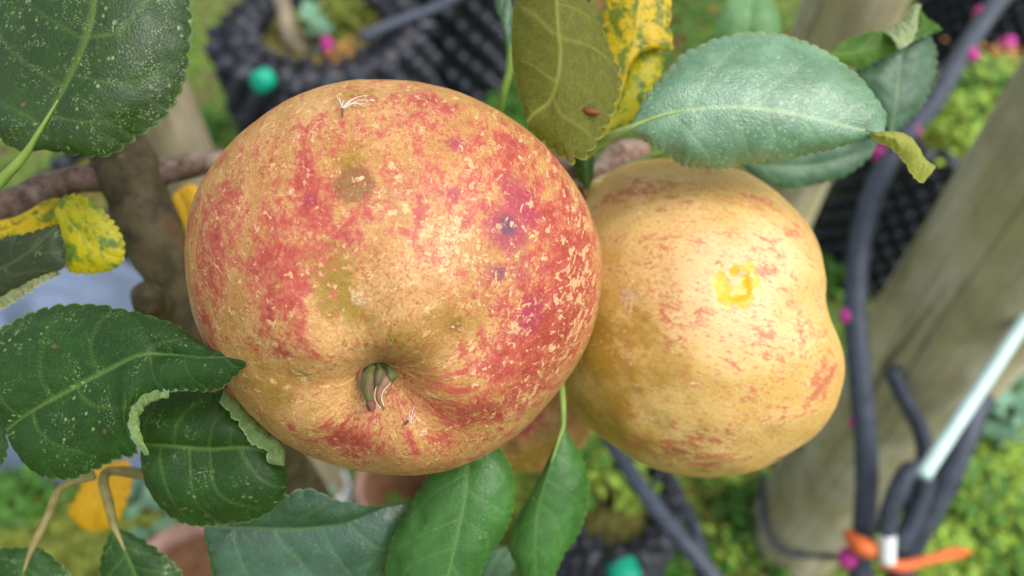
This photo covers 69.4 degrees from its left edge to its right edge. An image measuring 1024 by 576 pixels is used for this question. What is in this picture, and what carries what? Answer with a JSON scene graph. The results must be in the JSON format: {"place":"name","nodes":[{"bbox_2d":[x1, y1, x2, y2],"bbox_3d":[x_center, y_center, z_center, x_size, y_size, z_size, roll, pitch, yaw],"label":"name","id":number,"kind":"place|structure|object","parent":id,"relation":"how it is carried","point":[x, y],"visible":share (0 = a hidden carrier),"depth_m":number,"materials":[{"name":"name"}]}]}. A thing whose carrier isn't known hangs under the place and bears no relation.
{"place":"outdoors","nodes":[
{"label":"outdoors","id":0,"kind":"place"},
{"bbox_2d":[0,0,1023,575],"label":"ground","id":1,"kind":"structure","parent":0,"point":[202,82],"depth_m":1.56,"materials":[{"name":"green plant"}]},
{"bbox_2d":[30,152,129,260],"bbox_3d":[-0.553,-0.074,1.138,0.220,0.287,0.221,28,56,22],"label":"air pot","id":2,"kind":"object","parent":1,"relation":"on","point":[64,160],"visible":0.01,"depth_m":1.05,"materials":[{"name":"black plastic"}]},
{"bbox_2d":[0,259,206,497],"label":"ground sheet","id":3,"kind":"object","parent":1,"relation":"on","point":[112,288],"visible":0.14,"depth_m":0.96,"materials":[{"name":"plastic"}]},
{"bbox_2d":[147,522,212,575],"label":"terracotta pot","id":4,"kind":"object","parent":1,"relation":"on","point":[183,547],"visible":0.23,"depth_m":0.87,"materials":[{"name":"brown ceramic"}]},
{"bbox_2d":[145,80,353,501],"bbox_3d":[-0.238,-0.112,0.516,0.054,1.350,0.054,0,50,0],"label":"wooden stake","id":5,"kind":"object","parent":1,"relation":"on","point":[180,129],"visible":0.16,"depth_m":0.51,"materials":[{"name":"brown wood"}]},
{"bbox_2d":[204,0,441,135],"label":"air pot","id":6,"kind":"object","parent":1,"relation":"on","point":[260,70],"visible":0.34,"depth_m":1.12,"materials":[{"name":"black plastic"}]},
{"bbox_2d":[274,0,310,54],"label":"young tree","id":7,"kind":"object","parent":6,"relation":"in","point":[293,41],"visible":0.92,"depth_m":1.15,"materials":[{"name":"brown wood"}]},
{"bbox_2d":[320,36,334,59],"bbox_3d":[-0.284,-0.361,1.149,0.022,0.066,0.022,0,50,0],"label":"drip peg","id":8,"kind":"object","parent":6,"relation":"in","point":[326,43],"visible":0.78,"depth_m":1.13,"materials":[{"name":"plastic"}]},
{"bbox_2d":[358,0,459,42],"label":"irrigation pipe","id":9,"kind":"object","parent":6,"relation":"on","point":[388,26],"visible":1,"depth_m":1.14,"materials":[{"name":"black plastic"}]},
{"bbox_2d":[354,471,427,505],"bbox_3d":[-0.145,0.268,0.947,0.099,0.108,0.100,0,50,0],"label":"terracotta pot","id":10,"kind":"object","parent":1,"relation":"on","point":[373,489],"visible":0.21,"depth_m":0.97,"materials":[{"name":"brown ceramic"}]},
{"bbox_2d":[416,0,514,102],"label":"air pot","id":11,"kind":"object","parent":1,"relation":"on","point":[466,38],"visible":0.21,"depth_m":1.39,"materials":[{"name":"black plastic"}]},
{"bbox_2d":[0,0,942,575],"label":"apple tree","id":12,"kind":"object","parent":1,"relation":"on","point":[98,84],"visible":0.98,"depth_m":0.15,"materials":[{"name":"green plant"}]},
{"bbox_2d":[184,79,601,475],"bbox_3d":[-0.023,-0.002,0.155,0.084,0.080,0.080,0,50,0],"label":"apple","id":13,"kind":"object","parent":12,"relation":"hanging from","point":[363,280],"visible":1,"depth_m":0.12,"materials":[{"name":"red food"}]},
{"bbox_2d":[338,95,369,116],"bbox_3d":[-0.027,-0.032,0.127,0.007,0.002,0.007,0,50,0],"label":"seed fluff","id":14,"kind":"object","parent":13,"relation":"on","point":[342,109],"visible":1,"depth_m":0.13,"materials":[{"name":"white plant"}]},
{"bbox_2d":[404,407,415,424],"bbox_3d":[-0.018,0.022,0.128,0.002,0.003,0.002,0,50,0],"label":"seed fluff","id":15,"kind":"object","parent":13,"relation":"attached to","point":[407,421],"visible":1,"depth_m":0.13,"materials":[{"name":"white plant"}]},
{"bbox_2d":[501,392,591,472],"bbox_3d":[0.005,0.037,0.243,0.046,0.045,0.046,0,50,0],"label":"apple","id":16,"kind":"object","parent":12,"relation":"hanging from","point":[528,448],"visible":0.12,"depth_m":0.22,"materials":[{"name":"food"}]},
{"bbox_2d":[582,104,600,120],"bbox_3d":[0.016,-0.036,0.151,0.004,0.003,0.003,0,50,0],"label":"insect","id":17,"kind":"object","parent":12,"relation":"on","point":[591,111],"visible":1,"depth_m":0.15},
{"bbox_2d":[564,158,844,477],"bbox_3d":[0.047,0.008,0.193,0.073,0.075,0.080,0,50,0],"label":"apple","id":18,"kind":"object","parent":12,"relation":"hanging from","point":[713,348],"visible":0.91,"depth_m":0.16,"materials":[{"name":"yellow food"}]},
{"bbox_2d":[0,0,1022,575],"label":"leaf litter","id":19,"kind":"object","parent":1,"relation":"on","point":[348,52],"visible":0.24,"depth_m":1.13,"materials":[{"name":"brown plant"}]},
{"bbox_2d":[125,0,1023,540],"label":"ground cover","id":20,"kind":"object","parent":1,"relation":"on","point":[1007,428],"visible":0.19,"depth_m":1.03,"materials":[{"name":"green plant"}]},
{"bbox_2d":[556,453,686,575],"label":"air pot","id":21,"kind":"object","parent":1,"relation":"on","point":[610,541],"visible":0.53,"depth_m":0.77,"materials":[{"name":"black plastic"}]},
{"bbox_2d":[665,472,707,575],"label":"irrigation pipe","id":22,"kind":"object","parent":21,"relation":"attached to","point":[694,529],"visible":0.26,"depth_m":0.84,"materials":[{"name":"black plastic"}]},
{"bbox_2d":[597,435,722,575],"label":"irrigation pipe","id":23,"kind":"object","parent":1,"relation":"on","point":[684,543],"visible":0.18,"depth_m":0.62,"materials":[{"name":"black plastic"}]},
{"bbox_2d":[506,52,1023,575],"bbox_3d":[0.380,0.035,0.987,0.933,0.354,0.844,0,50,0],"label":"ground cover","id":24,"kind":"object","parent":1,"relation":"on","point":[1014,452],"visible":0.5,"depth_m":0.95,"materials":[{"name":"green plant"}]},
{"bbox_2d":[747,0,909,226],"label":"wooden post","id":25,"kind":"object","parent":1,"relation":"on","point":[829,26],"visible":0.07,"depth_m":0.69,"materials":[{"name":"brown wood"}]},
{"bbox_2d":[748,56,1023,575],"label":"wooden post","id":26,"kind":"object","parent":1,"relation":"on","point":[947,310],"visible":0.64,"depth_m":0.57,"materials":[{"name":"brown wood"}]},
{"bbox_2d":[759,471,837,560],"bbox_3d":[0.325,0.236,0.759,0.077,0.272,0.193,6,50,5],"label":"irrigation pipe","id":27,"kind":"object","parent":26,"relation":"attached to","point":[776,545],"visible":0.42,"depth_m":0.87,"materials":[{"name":"black plastic"}]},
{"bbox_2d":[883,365,932,511],"bbox_3d":[0.322,0.119,0.591,0.041,0.065,0.103,0,50,0],"label":"irrigation pipe","id":28,"kind":"object","parent":26,"relation":"attached to","point":[908,406],"visible":0.6,"depth_m":0.59,"materials":[{"name":"black plastic"}]},
{"bbox_2d":[838,0,1011,575],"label":"irrigation pipe","id":29,"kind":"object","parent":26,"relation":"attached to","point":[853,315],"visible":0.96,"depth_m":0.55,"materials":[{"name":"black plastic"}]},
{"bbox_2d":[843,529,876,558],"bbox_3d":[0.253,0.187,0.539,0.017,0.018,0.026,-35,58,-25],"label":"pipe tie","id":30,"kind":"object","parent":29,"relation":"attached to","point":[861,546],"visible":1,"depth_m":0.53,"materials":[{"name":"orange plastic"}]},
{"bbox_2d":[876,461,935,552],"bbox_3d":[0.280,0.155,0.528,0.032,0.060,0.046,20,53,16],"label":"irrigation pipe","id":31,"kind":"object","parent":29,"relation":"attached to","point":[907,528],"visible":0.97,"depth_m":0.52,"materials":[{"name":"black plastic"}]},
{"bbox_2d":[878,534,896,565],"bbox_3d":[0.269,0.184,0.530,0.012,0.026,0.028,0,50,0],"label":"pipe plug","id":32,"kind":"object","parent":31,"relation":"attached to","point":[887,551],"visible":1,"depth_m":0.53,"materials":[{"name":"white plastic"}]},
{"bbox_2d":[878,546,971,572],"bbox_3d":[0.306,0.200,0.542,0.086,0.030,0.016,-7,51,-6],"label":"pipe tie","id":33,"kind":"object","parent":29,"relation":"attached to","point":[942,555],"visible":1,"depth_m":0.53,"materials":[{"name":"orange plastic"}]},
{"bbox_2d":[887,393,993,575],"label":"irrigation pipe","id":34,"kind":"object","parent":26,"relation":"attached to","point":[951,470],"visible":0.55,"depth_m":0.55,"materials":[{"name":"black plastic"}]},
{"bbox_2d":[915,314,1023,480],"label":"support rod","id":35,"kind":"object","parent":26,"relation":"attached to","point":[933,459],"visible":1,"depth_m":0.50,"materials":[{"name":"white plastic"}]},
{"bbox_2d":[812,61,1006,300],"bbox_3d":[0.645,-0.152,1.177,0.274,0.327,0.256,0,50,0],"label":"air pot","id":36,"kind":"object","parent":1,"relation":"on","point":[909,202],"visible":0.21,"depth_m":1.11,"materials":[{"name":"black plastic"}]},
{"bbox_2d":[996,35,1016,66],"bbox_3d":[0.768,-0.365,1.160,0.026,0.054,0.048,28,56,21],"label":"drip peg","id":37,"kind":"object","parent":36,"relation":"attached to","point":[1010,41],"visible":0.58,"depth_m":1.15,"materials":[{"name":"plastic"}]},
{"bbox_2d":[909,0,1023,81],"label":"air pot","id":38,"kind":"object","parent":1,"relation":"on","point":[952,19],"visible":0.2,"depth_m":1.40,"materials":[{"name":"black plastic"}]}
]}

